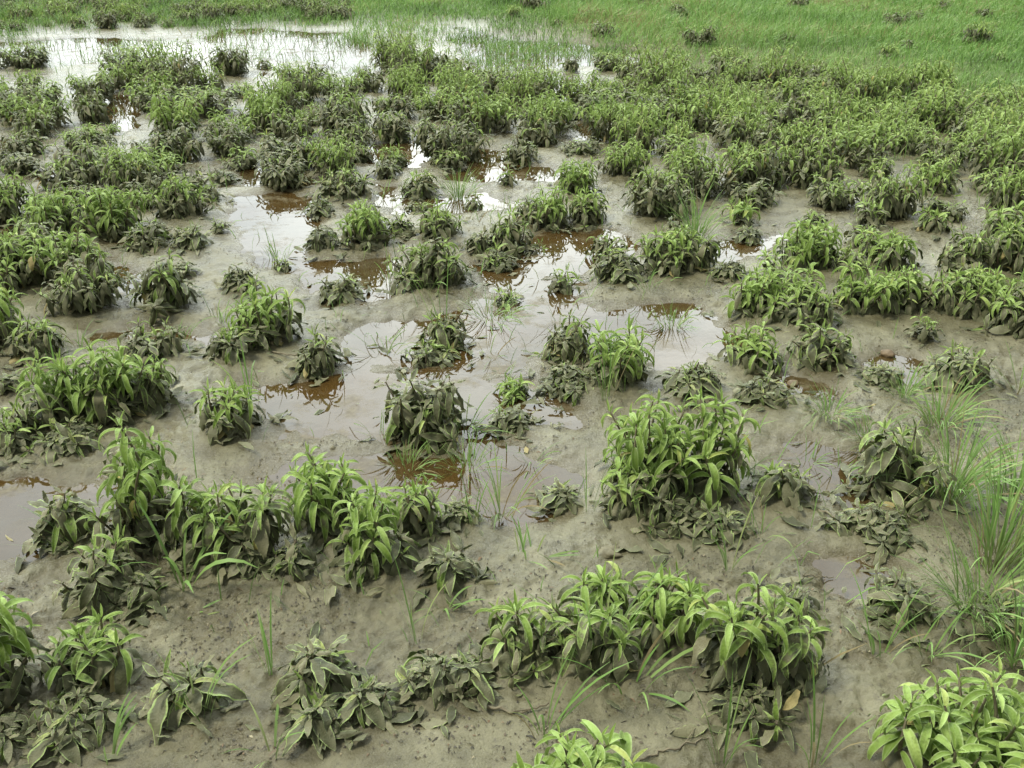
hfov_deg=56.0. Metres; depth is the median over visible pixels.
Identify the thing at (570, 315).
grass tuft
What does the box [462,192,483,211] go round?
sage plant
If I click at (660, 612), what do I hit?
sage plant
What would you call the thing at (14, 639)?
sage plant
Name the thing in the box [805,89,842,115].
sage plant
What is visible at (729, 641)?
sage plant
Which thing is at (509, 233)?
sage plant
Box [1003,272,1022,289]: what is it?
grass tuft
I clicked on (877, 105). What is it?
sage plant
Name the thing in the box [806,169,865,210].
sage plant
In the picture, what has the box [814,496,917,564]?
sage plant
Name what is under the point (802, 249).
sage plant
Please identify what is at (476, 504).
grass tuft
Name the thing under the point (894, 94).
sage plant
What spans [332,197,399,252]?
sage plant
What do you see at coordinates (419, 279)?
grass tuft
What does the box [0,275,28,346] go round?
sage plant
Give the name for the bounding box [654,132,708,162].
sage plant
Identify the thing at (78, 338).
grass tuft
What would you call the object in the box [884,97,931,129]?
sage plant
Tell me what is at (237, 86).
sage plant
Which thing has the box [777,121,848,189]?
sage plant
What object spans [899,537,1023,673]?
grass tuft
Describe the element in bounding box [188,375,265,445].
sage plant
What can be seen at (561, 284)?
sage plant
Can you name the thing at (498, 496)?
grass tuft
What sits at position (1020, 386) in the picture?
grass tuft
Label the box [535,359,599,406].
sage plant
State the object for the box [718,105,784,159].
sage plant
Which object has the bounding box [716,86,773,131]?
sage plant
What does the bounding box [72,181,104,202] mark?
sage plant
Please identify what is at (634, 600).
grass tuft
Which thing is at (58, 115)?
sage plant
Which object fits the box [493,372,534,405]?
sage plant
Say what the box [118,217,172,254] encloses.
sage plant
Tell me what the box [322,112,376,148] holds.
sage plant
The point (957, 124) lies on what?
sage plant
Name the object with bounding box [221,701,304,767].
grass tuft
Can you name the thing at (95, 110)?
sage plant
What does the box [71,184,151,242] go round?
sage plant
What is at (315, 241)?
sage plant
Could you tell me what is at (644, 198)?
sage plant
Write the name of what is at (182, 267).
sage plant
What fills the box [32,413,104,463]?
sage plant
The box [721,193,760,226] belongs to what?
sage plant
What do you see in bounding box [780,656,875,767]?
grass tuft
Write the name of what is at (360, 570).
sage plant
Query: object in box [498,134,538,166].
sage plant
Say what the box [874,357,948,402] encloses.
grass tuft
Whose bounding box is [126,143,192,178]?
sage plant
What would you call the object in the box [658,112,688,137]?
sage plant
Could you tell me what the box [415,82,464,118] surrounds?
sage plant
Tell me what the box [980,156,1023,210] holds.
sage plant
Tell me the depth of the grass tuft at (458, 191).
5.15 m
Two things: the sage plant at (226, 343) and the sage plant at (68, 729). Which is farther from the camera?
the sage plant at (226, 343)
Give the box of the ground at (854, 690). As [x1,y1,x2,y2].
[0,0,1023,767]
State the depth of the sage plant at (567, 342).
3.35 m
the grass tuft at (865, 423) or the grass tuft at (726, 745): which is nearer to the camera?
the grass tuft at (726, 745)
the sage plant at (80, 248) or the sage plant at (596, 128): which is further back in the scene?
the sage plant at (596, 128)
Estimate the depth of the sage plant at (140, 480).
2.34 m
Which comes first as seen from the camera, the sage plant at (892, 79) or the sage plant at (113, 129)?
the sage plant at (113, 129)
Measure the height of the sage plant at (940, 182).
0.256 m
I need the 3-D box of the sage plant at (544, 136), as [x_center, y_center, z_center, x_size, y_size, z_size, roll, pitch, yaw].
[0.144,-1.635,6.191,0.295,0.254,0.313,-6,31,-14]
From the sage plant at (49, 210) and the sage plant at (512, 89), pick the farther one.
the sage plant at (512, 89)
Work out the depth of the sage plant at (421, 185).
5.18 m
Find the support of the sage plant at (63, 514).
on the ground at (854, 690)
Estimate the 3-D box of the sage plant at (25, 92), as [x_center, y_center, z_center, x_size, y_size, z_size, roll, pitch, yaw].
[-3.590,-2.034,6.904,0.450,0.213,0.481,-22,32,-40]
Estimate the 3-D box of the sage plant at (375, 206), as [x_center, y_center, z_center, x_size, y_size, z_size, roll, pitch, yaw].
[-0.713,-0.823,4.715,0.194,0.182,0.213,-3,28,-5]
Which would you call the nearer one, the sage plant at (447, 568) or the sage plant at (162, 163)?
the sage plant at (447, 568)
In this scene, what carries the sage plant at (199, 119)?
on the ground at (854, 690)
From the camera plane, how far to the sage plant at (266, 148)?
5.64 m
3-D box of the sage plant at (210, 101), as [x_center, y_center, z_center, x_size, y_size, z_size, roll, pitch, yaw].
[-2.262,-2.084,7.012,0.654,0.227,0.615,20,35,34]
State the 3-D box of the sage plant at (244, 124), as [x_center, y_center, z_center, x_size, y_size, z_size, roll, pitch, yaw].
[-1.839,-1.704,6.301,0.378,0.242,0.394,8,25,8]
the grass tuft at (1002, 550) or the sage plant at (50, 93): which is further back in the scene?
the sage plant at (50, 93)
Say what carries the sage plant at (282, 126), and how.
on the ground at (854, 690)
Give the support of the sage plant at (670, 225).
on the ground at (854, 690)
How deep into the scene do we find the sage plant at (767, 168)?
5.27 m
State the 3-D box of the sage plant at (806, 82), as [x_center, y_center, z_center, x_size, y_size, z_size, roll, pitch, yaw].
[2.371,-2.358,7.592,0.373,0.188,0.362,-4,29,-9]
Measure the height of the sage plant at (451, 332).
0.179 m
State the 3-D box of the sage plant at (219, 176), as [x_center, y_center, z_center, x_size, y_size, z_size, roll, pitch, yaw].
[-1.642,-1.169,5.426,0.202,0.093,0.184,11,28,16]
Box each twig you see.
[110,545,165,573]
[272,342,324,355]
[486,702,548,714]
[640,729,709,760]
[790,569,833,577]
[818,509,852,530]
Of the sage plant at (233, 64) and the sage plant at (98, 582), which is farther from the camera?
the sage plant at (233, 64)
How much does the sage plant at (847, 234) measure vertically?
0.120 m
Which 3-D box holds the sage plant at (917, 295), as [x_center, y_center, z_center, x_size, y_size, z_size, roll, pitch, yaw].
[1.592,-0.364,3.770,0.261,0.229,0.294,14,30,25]
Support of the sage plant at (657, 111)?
on the ground at (854, 690)
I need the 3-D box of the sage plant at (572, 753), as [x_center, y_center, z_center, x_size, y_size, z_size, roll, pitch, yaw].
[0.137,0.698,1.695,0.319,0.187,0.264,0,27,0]
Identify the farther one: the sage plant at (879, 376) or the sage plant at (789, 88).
the sage plant at (789, 88)
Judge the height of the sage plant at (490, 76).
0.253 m
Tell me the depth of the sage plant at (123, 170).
5.18 m
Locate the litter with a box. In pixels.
[0,118,1023,763]
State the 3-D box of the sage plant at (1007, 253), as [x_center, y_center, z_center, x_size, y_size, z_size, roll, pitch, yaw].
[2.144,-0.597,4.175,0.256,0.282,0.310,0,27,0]
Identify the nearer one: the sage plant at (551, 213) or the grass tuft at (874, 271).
the grass tuft at (874, 271)
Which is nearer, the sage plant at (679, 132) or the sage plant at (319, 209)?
the sage plant at (319, 209)
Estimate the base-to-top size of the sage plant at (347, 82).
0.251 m
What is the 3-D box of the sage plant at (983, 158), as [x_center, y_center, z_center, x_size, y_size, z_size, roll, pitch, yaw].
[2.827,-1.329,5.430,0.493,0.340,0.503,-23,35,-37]
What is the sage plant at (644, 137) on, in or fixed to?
on the ground at (854, 690)
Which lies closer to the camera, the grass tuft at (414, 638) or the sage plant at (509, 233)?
the grass tuft at (414, 638)
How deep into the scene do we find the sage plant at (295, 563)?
2.31 m
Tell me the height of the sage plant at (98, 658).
0.197 m
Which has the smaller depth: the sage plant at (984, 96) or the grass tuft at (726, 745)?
the grass tuft at (726, 745)
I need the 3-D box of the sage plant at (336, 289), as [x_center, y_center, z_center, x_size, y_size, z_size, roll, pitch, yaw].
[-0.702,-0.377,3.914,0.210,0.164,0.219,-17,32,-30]
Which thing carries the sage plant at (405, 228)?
on the water
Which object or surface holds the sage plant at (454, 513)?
on the ground at (854, 690)
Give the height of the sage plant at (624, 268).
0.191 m
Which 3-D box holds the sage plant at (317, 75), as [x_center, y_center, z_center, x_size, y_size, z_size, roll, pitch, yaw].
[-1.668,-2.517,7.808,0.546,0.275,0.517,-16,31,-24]
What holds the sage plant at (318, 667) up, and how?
on the ground at (854, 690)
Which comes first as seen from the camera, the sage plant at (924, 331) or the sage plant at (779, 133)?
the sage plant at (924, 331)
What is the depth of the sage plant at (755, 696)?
1.90 m
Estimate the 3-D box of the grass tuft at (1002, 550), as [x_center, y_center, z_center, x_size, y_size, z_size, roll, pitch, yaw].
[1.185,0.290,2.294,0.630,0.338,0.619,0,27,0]
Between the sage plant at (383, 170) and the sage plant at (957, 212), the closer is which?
the sage plant at (957, 212)
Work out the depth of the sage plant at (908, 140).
5.93 m
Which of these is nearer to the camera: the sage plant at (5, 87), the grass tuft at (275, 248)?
the grass tuft at (275, 248)
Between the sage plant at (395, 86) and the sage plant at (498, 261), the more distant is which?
the sage plant at (395, 86)
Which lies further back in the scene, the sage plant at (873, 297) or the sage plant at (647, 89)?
the sage plant at (647, 89)
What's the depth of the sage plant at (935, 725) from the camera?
1.79 m
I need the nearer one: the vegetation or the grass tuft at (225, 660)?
the grass tuft at (225, 660)
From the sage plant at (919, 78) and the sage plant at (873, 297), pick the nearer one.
the sage plant at (873, 297)
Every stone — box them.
[787,380,798,386]
[880,349,895,357]
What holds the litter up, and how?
on the ground at (854, 690)
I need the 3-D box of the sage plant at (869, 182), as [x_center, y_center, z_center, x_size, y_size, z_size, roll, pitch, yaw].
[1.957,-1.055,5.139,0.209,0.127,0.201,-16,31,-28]
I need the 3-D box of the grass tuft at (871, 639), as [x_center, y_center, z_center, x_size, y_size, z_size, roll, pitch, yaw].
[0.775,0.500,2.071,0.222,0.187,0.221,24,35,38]
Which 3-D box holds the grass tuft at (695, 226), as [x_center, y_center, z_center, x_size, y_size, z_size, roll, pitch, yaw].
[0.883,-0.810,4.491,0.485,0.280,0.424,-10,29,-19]
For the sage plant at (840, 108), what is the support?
on the ground at (854, 690)
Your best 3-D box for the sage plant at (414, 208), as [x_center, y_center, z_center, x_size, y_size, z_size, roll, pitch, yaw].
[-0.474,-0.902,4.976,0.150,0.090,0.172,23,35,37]
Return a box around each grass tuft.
[10,506,87,551]
[20,327,67,387]
[58,322,98,347]
[104,692,137,764]
[117,492,257,591]
[153,636,254,721]
[159,316,217,352]
[188,599,220,618]
[198,289,250,327]
[212,335,263,400]
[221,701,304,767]
[230,597,272,675]
[240,224,306,259]
[331,324,421,355]
[354,411,401,436]
[365,436,443,483]
[373,244,410,288]
[388,245,454,293]
[389,554,444,643]
[405,260,448,329]
[408,585,483,620]
[423,423,510,487]
[426,163,490,200]
[443,443,554,527]
[453,282,536,338]
[458,394,512,436]
[461,476,506,525]
[464,334,515,370]
[482,655,631,737]
[498,513,577,568]
[509,442,560,477]
[515,545,687,640]
[532,292,592,323]
[555,629,692,710]
[576,458,623,511]
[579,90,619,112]
[584,325,648,401]
[636,270,668,290]
[645,297,702,332]
[649,177,753,240]
[685,651,760,767]
[702,495,761,570]
[733,486,792,546]
[776,438,833,468]
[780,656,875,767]
[788,377,873,431]
[814,449,859,480]
[832,404,930,446]
[848,566,929,656]
[849,396,1023,517]
[852,256,893,282]
[854,579,997,667]
[873,367,1011,444]
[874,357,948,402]
[886,501,1023,649]
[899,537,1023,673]
[901,418,1023,575]
[928,415,1023,522]
[982,343,1023,394]
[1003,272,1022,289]
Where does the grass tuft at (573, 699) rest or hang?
on the ground at (854, 690)
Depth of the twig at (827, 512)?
2.54 m
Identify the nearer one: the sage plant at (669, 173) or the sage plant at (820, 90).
the sage plant at (669, 173)
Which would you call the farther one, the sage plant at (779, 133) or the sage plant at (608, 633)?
the sage plant at (779, 133)
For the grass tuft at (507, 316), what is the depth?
3.76 m
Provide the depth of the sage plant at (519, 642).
2.01 m
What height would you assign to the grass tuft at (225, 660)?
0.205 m
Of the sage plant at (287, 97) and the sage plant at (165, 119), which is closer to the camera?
the sage plant at (165, 119)
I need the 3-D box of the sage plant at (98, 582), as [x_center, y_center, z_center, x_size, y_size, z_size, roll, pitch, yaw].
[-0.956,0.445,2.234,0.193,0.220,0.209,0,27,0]
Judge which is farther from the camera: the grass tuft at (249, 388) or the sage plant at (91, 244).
the sage plant at (91, 244)
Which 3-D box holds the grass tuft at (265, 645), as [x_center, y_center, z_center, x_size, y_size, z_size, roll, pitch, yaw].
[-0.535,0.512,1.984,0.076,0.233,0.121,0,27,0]
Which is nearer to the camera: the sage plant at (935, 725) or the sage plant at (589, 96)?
the sage plant at (935, 725)
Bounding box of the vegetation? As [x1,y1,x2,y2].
[0,0,1023,229]
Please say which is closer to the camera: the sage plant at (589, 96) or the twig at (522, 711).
the twig at (522, 711)
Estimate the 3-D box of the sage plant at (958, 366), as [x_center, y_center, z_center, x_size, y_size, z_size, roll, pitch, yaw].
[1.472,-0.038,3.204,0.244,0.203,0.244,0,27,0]
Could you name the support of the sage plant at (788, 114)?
on the ground at (854, 690)
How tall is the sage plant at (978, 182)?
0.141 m
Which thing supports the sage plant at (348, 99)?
on the ground at (854, 690)
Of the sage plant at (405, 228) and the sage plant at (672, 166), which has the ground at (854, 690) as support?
the sage plant at (672, 166)
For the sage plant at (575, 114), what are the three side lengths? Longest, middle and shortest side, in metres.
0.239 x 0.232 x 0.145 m
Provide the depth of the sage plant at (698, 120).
6.53 m
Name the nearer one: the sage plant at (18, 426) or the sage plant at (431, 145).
the sage plant at (18, 426)
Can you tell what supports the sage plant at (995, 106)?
on the ground at (854, 690)
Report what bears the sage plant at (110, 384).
on the ground at (854, 690)
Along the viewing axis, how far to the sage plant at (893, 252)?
4.16 m
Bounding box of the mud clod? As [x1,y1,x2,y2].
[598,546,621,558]
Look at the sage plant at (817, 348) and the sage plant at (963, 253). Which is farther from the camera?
the sage plant at (963, 253)
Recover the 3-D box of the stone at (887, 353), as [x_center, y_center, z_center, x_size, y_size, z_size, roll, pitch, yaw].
[1.348,-0.107,3.454,0.053,0.032,0.041,21,34,34]
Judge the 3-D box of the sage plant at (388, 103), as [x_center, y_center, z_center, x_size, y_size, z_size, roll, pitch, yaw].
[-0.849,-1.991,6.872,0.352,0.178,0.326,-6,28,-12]
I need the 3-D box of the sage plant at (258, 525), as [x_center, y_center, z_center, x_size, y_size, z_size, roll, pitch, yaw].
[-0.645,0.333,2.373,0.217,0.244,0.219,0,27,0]
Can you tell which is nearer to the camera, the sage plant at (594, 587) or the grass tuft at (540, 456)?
the sage plant at (594, 587)
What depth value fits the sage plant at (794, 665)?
1.95 m
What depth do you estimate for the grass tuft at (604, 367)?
3.07 m
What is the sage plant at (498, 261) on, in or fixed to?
on the ground at (854, 690)
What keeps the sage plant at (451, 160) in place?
on the ground at (854, 690)
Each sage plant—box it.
[0,40,52,68]
[0,75,9,92]
[0,83,46,117]
[0,87,73,127]
[0,125,50,156]
[0,144,11,159]
[0,151,44,174]
[0,170,29,224]
[0,214,67,250]
[0,223,60,294]
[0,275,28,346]
[0,368,28,394]
[0,400,58,459]
[0,581,54,711]
[0,703,34,765]
[1,312,72,366]
[6,100,58,137]
[9,347,94,431]
[10,78,62,105]
[17,603,145,702]
[19,172,88,213]
[20,184,88,238]
[24,139,109,189]
[24,673,127,767]
[25,226,105,287]
[27,485,101,557]
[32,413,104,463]
[33,244,131,316]
[41,336,172,427]
[52,524,141,620]
[56,122,117,149]
[65,66,116,101]
[71,88,103,111]
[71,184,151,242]
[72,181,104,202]
[73,86,114,123]
[74,238,99,254]
[74,411,206,565]
[75,135,118,157]
[84,189,124,210]
[88,143,139,177]
[91,44,167,74]
[98,142,161,193]
[102,122,120,134]
[117,316,189,364]
[118,171,170,208]
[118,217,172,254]
[118,568,170,614]
[119,354,179,416]
[121,68,184,104]
[122,247,203,326]
[124,81,182,112]
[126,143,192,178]
[129,122,211,163]
[140,649,248,745]
[144,87,205,140]
[145,172,216,218]
[146,81,241,116]
[163,478,238,575]
[165,163,216,193]
[168,222,213,251]
[173,257,200,276]
[177,104,204,126]
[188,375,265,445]
[195,178,226,203]
[199,104,261,138]
[200,117,252,156]
[202,476,294,560]
[203,167,239,184]
[203,321,262,366]
[204,42,252,75]
[209,217,231,233]
[210,537,271,582]
[218,143,259,170]
[220,262,261,294]
[226,273,307,350]
[230,80,257,98]
[234,85,285,131]
[241,71,309,113]
[251,130,316,167]
[251,151,310,191]
[253,56,274,68]
[255,129,286,154]
[263,103,318,142]
[266,523,320,580]
[267,56,337,91]
[269,634,360,717]
[271,253,295,272]
[276,65,320,105]
[281,441,367,545]
[282,691,351,756]
[286,322,345,378]
[295,102,320,126]
[302,126,363,175]
[302,225,338,251]
[304,198,334,217]
[305,67,367,99]
[311,86,372,134]
[311,165,374,202]
[312,273,364,306]
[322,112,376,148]
[325,478,421,580]
[332,88,364,112]
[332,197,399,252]
[334,554,381,586]
[336,135,377,162]
[336,674,400,729]
[348,199,383,224]
[366,152,402,180]
[368,92,419,118]
[369,110,407,127]
[371,109,414,144]
[372,368,476,455]
[378,143,410,166]
[381,60,431,97]
[383,235,475,295]
[384,211,418,238]
[387,473,447,539]
[393,648,480,710]
[398,169,439,201]
[400,339,460,369]
[401,76,430,105]
[404,200,430,214]
[406,108,494,163]
[411,93,424,109]
[411,540,480,595]
[413,198,467,240]
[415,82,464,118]
[420,307,468,352]
[429,143,469,170]
[430,64,486,107]
[436,495,480,529]
[443,78,523,133]
[447,76,469,95]
[448,650,495,703]
[460,225,494,255]
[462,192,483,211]
[469,64,518,99]
[473,589,571,688]
[476,241,518,273]
[479,89,515,119]
[486,204,547,258]
[487,403,545,439]
[490,282,523,310]
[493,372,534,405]
[494,166,517,187]
[496,66,538,107]
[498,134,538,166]
[508,85,580,134]
[510,719,660,767]
[512,183,570,233]
[514,112,559,147]
[517,58,571,100]
[521,96,544,117]
[532,308,593,364]
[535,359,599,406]
[538,477,583,517]
[538,595,642,687]
[539,91,578,127]
[544,261,584,294]
[553,156,601,194]
[557,54,579,72]
[557,65,618,104]
[557,561,638,623]
[558,135,603,154]
[568,185,609,231]
[569,102,584,119]
[570,90,656,144]
[576,86,631,114]
[583,314,654,392]
[585,230,625,259]
[589,244,648,283]
[590,50,637,71]
[592,135,657,179]
[593,81,637,101]
[599,77,623,89]
[599,454,670,522]
[601,389,701,503]
[609,98,666,157]
[618,90,676,121]
[618,98,664,132]
[620,161,702,219]
[626,555,710,658]
[632,90,664,106]
[633,77,657,98]
[633,162,688,194]
[633,221,705,278]
[641,494,702,541]
[650,387,760,509]
[653,65,717,112]
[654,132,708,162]
[654,359,725,407]
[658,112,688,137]
[660,146,692,169]
[660,214,692,241]
[661,126,757,199]
[664,87,727,131]
[666,116,694,143]
[680,231,724,271]
[683,572,788,691]
[690,500,756,545]
[704,672,773,743]
[706,45,741,63]
[711,80,751,108]
[711,94,777,146]
[711,256,745,283]
[711,320,783,376]
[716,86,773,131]
[717,78,767,115]
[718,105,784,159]
[720,132,800,188]
[720,266,797,325]
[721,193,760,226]
[728,178,786,209]
[733,365,803,408]
[734,140,764,167]
[735,224,763,245]
[743,75,773,96]
[747,460,830,511]
[749,583,831,741]
[751,247,824,291]
[760,87,782,104]
[760,263,843,331]
[760,578,820,632]
[763,99,784,115]
[764,70,820,108]
[766,91,833,135]
[772,121,792,143]
[773,211,842,272]
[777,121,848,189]
[778,114,826,151]
[785,320,856,371]
[790,74,829,93]
[797,100,818,120]
[800,209,827,226]
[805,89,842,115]
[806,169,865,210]
[812,115,907,167]
[813,77,872,126]
[813,82,839,100]
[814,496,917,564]
[815,111,854,138]
[819,54,889,104]
[827,109,888,152]
[829,242,869,276]
[830,255,906,316]
[836,417,958,523]
[843,223,887,249]
[851,194,890,230]
[852,97,905,140]
[852,225,922,271]
[853,95,886,123]
[854,359,905,387]
[857,150,896,177]
[859,159,930,220]
[860,177,890,195]
[862,561,945,631]
[867,654,1023,767]
[870,81,906,105]
[872,61,911,98]
[879,96,903,115]
[880,114,939,154]
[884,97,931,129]
[887,262,942,314]
[902,110,939,142]
[903,309,944,342]
[904,83,991,132]
[905,56,959,96]
[911,205,952,234]
[912,155,962,198]
[913,74,963,110]
[913,126,969,167]
[915,148,965,177]
[917,339,1001,395]
[918,195,971,221]
[928,263,999,323]
[935,223,993,278]
[944,103,1004,140]
[947,583,1023,640]
[957,121,1023,160]
[961,103,1023,147]
[963,111,1023,178]
[965,99,995,118]
[965,262,1012,300]
[969,170,1011,191]
[971,75,1023,107]
[972,269,1023,338]
[975,200,1023,240]
[977,100,1008,110]
[979,100,1023,140]
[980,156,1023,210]
[985,218,1023,274]
[987,82,1023,123]
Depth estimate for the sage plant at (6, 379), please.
3.16 m
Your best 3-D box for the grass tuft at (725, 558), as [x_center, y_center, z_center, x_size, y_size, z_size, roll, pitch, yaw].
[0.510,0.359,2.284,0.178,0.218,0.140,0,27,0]
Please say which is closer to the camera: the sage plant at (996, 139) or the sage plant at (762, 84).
the sage plant at (996, 139)
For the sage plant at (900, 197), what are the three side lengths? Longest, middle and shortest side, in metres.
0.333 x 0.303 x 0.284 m
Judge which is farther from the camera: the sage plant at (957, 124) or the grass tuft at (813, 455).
the sage plant at (957, 124)
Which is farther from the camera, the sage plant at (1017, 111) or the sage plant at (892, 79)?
the sage plant at (892, 79)
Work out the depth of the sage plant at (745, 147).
5.63 m
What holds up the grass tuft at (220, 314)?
on the ground at (854, 690)
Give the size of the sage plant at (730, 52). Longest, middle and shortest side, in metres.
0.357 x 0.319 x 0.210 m
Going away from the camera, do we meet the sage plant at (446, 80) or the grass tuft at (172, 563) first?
the grass tuft at (172, 563)
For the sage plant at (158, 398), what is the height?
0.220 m
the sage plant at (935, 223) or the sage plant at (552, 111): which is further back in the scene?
the sage plant at (552, 111)
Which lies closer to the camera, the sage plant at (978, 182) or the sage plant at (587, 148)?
the sage plant at (978, 182)
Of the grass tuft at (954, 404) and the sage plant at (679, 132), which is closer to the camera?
the grass tuft at (954, 404)
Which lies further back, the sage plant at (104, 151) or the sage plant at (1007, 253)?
the sage plant at (104, 151)
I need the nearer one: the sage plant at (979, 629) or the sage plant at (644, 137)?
the sage plant at (979, 629)
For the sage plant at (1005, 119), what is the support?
on the ground at (854, 690)
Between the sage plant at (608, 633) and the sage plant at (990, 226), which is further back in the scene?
the sage plant at (990, 226)
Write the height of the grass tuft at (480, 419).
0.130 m
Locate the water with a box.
[0,27,922,599]
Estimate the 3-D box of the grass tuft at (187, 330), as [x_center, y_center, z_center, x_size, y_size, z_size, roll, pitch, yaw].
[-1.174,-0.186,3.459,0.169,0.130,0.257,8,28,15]
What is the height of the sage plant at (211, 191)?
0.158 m
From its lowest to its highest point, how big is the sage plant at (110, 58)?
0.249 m
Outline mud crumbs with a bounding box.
[0,174,1023,760]
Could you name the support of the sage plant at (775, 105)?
on the ground at (854, 690)
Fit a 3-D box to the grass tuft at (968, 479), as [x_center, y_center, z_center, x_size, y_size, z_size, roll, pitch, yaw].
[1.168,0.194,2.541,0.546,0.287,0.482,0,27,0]
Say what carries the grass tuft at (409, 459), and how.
on the water
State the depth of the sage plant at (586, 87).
7.23 m
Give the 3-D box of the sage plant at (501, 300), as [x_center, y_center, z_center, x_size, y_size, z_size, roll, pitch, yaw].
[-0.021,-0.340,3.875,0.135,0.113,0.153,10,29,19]
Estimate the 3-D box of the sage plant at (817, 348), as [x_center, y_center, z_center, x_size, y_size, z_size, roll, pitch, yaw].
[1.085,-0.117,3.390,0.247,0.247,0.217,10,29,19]
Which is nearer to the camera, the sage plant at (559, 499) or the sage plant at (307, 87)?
the sage plant at (559, 499)
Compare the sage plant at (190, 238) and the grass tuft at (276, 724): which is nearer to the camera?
the grass tuft at (276, 724)
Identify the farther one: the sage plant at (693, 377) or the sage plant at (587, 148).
the sage plant at (587, 148)
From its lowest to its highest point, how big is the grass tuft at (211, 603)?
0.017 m
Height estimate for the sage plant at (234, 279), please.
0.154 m
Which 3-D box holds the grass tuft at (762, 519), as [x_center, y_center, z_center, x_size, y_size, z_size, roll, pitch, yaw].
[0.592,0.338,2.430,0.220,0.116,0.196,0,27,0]
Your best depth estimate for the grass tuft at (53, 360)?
2.94 m
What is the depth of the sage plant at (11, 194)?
4.76 m
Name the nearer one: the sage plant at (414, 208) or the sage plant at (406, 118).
the sage plant at (414, 208)
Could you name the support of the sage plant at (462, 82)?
on the ground at (854, 690)
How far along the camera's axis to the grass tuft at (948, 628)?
2.07 m
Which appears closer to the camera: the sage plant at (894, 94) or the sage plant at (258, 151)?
the sage plant at (258, 151)
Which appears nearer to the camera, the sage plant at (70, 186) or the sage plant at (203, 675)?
the sage plant at (203, 675)
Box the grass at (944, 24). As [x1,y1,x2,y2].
[0,0,1023,681]
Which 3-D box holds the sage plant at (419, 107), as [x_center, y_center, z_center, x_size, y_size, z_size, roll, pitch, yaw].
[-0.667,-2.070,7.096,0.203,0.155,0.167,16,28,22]
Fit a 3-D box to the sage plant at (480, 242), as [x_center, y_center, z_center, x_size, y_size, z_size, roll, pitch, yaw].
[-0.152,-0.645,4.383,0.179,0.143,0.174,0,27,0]
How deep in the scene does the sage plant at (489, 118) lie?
6.49 m
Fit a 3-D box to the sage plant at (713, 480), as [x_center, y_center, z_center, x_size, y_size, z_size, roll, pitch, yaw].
[0.485,0.188,2.568,0.362,0.343,0.271,0,27,0]
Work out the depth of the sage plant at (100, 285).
3.75 m
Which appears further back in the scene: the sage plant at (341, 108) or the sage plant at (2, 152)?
the sage plant at (341, 108)
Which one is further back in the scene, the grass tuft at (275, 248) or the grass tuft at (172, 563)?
the grass tuft at (275, 248)
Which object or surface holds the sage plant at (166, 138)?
on the ground at (854, 690)
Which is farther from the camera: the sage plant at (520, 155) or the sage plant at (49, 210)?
the sage plant at (520, 155)
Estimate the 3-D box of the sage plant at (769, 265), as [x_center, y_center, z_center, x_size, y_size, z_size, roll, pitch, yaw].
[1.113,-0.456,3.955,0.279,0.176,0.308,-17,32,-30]
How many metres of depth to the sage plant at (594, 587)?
2.16 m
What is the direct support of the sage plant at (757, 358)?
on the ground at (854, 690)
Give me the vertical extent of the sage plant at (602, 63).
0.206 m
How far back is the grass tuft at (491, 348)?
3.47 m
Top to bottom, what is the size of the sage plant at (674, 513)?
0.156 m
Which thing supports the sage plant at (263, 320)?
on the ground at (854, 690)
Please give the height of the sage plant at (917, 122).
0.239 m
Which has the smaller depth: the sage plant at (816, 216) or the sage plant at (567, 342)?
the sage plant at (567, 342)
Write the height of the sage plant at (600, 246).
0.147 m
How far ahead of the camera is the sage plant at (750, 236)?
4.53 m
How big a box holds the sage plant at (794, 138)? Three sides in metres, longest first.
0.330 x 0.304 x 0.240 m
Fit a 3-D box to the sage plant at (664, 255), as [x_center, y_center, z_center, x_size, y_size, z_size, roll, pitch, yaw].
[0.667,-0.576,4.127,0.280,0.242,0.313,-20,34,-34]
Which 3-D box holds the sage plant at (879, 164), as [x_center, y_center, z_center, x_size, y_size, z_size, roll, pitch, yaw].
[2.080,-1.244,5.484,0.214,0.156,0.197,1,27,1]
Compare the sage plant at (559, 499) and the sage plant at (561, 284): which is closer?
the sage plant at (559, 499)
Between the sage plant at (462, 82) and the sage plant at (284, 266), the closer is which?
the sage plant at (284, 266)
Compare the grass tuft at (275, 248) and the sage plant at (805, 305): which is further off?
the grass tuft at (275, 248)
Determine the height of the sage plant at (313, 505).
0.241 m
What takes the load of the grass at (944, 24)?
on the ground at (854, 690)
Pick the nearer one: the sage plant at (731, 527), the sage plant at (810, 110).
the sage plant at (731, 527)
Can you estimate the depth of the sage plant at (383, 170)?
5.47 m
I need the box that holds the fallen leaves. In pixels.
[0,131,1023,767]
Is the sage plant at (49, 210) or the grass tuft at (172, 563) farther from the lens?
the sage plant at (49, 210)
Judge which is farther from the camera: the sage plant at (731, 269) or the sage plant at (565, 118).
the sage plant at (565, 118)
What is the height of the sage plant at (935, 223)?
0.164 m
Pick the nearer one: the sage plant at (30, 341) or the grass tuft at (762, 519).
the grass tuft at (762, 519)

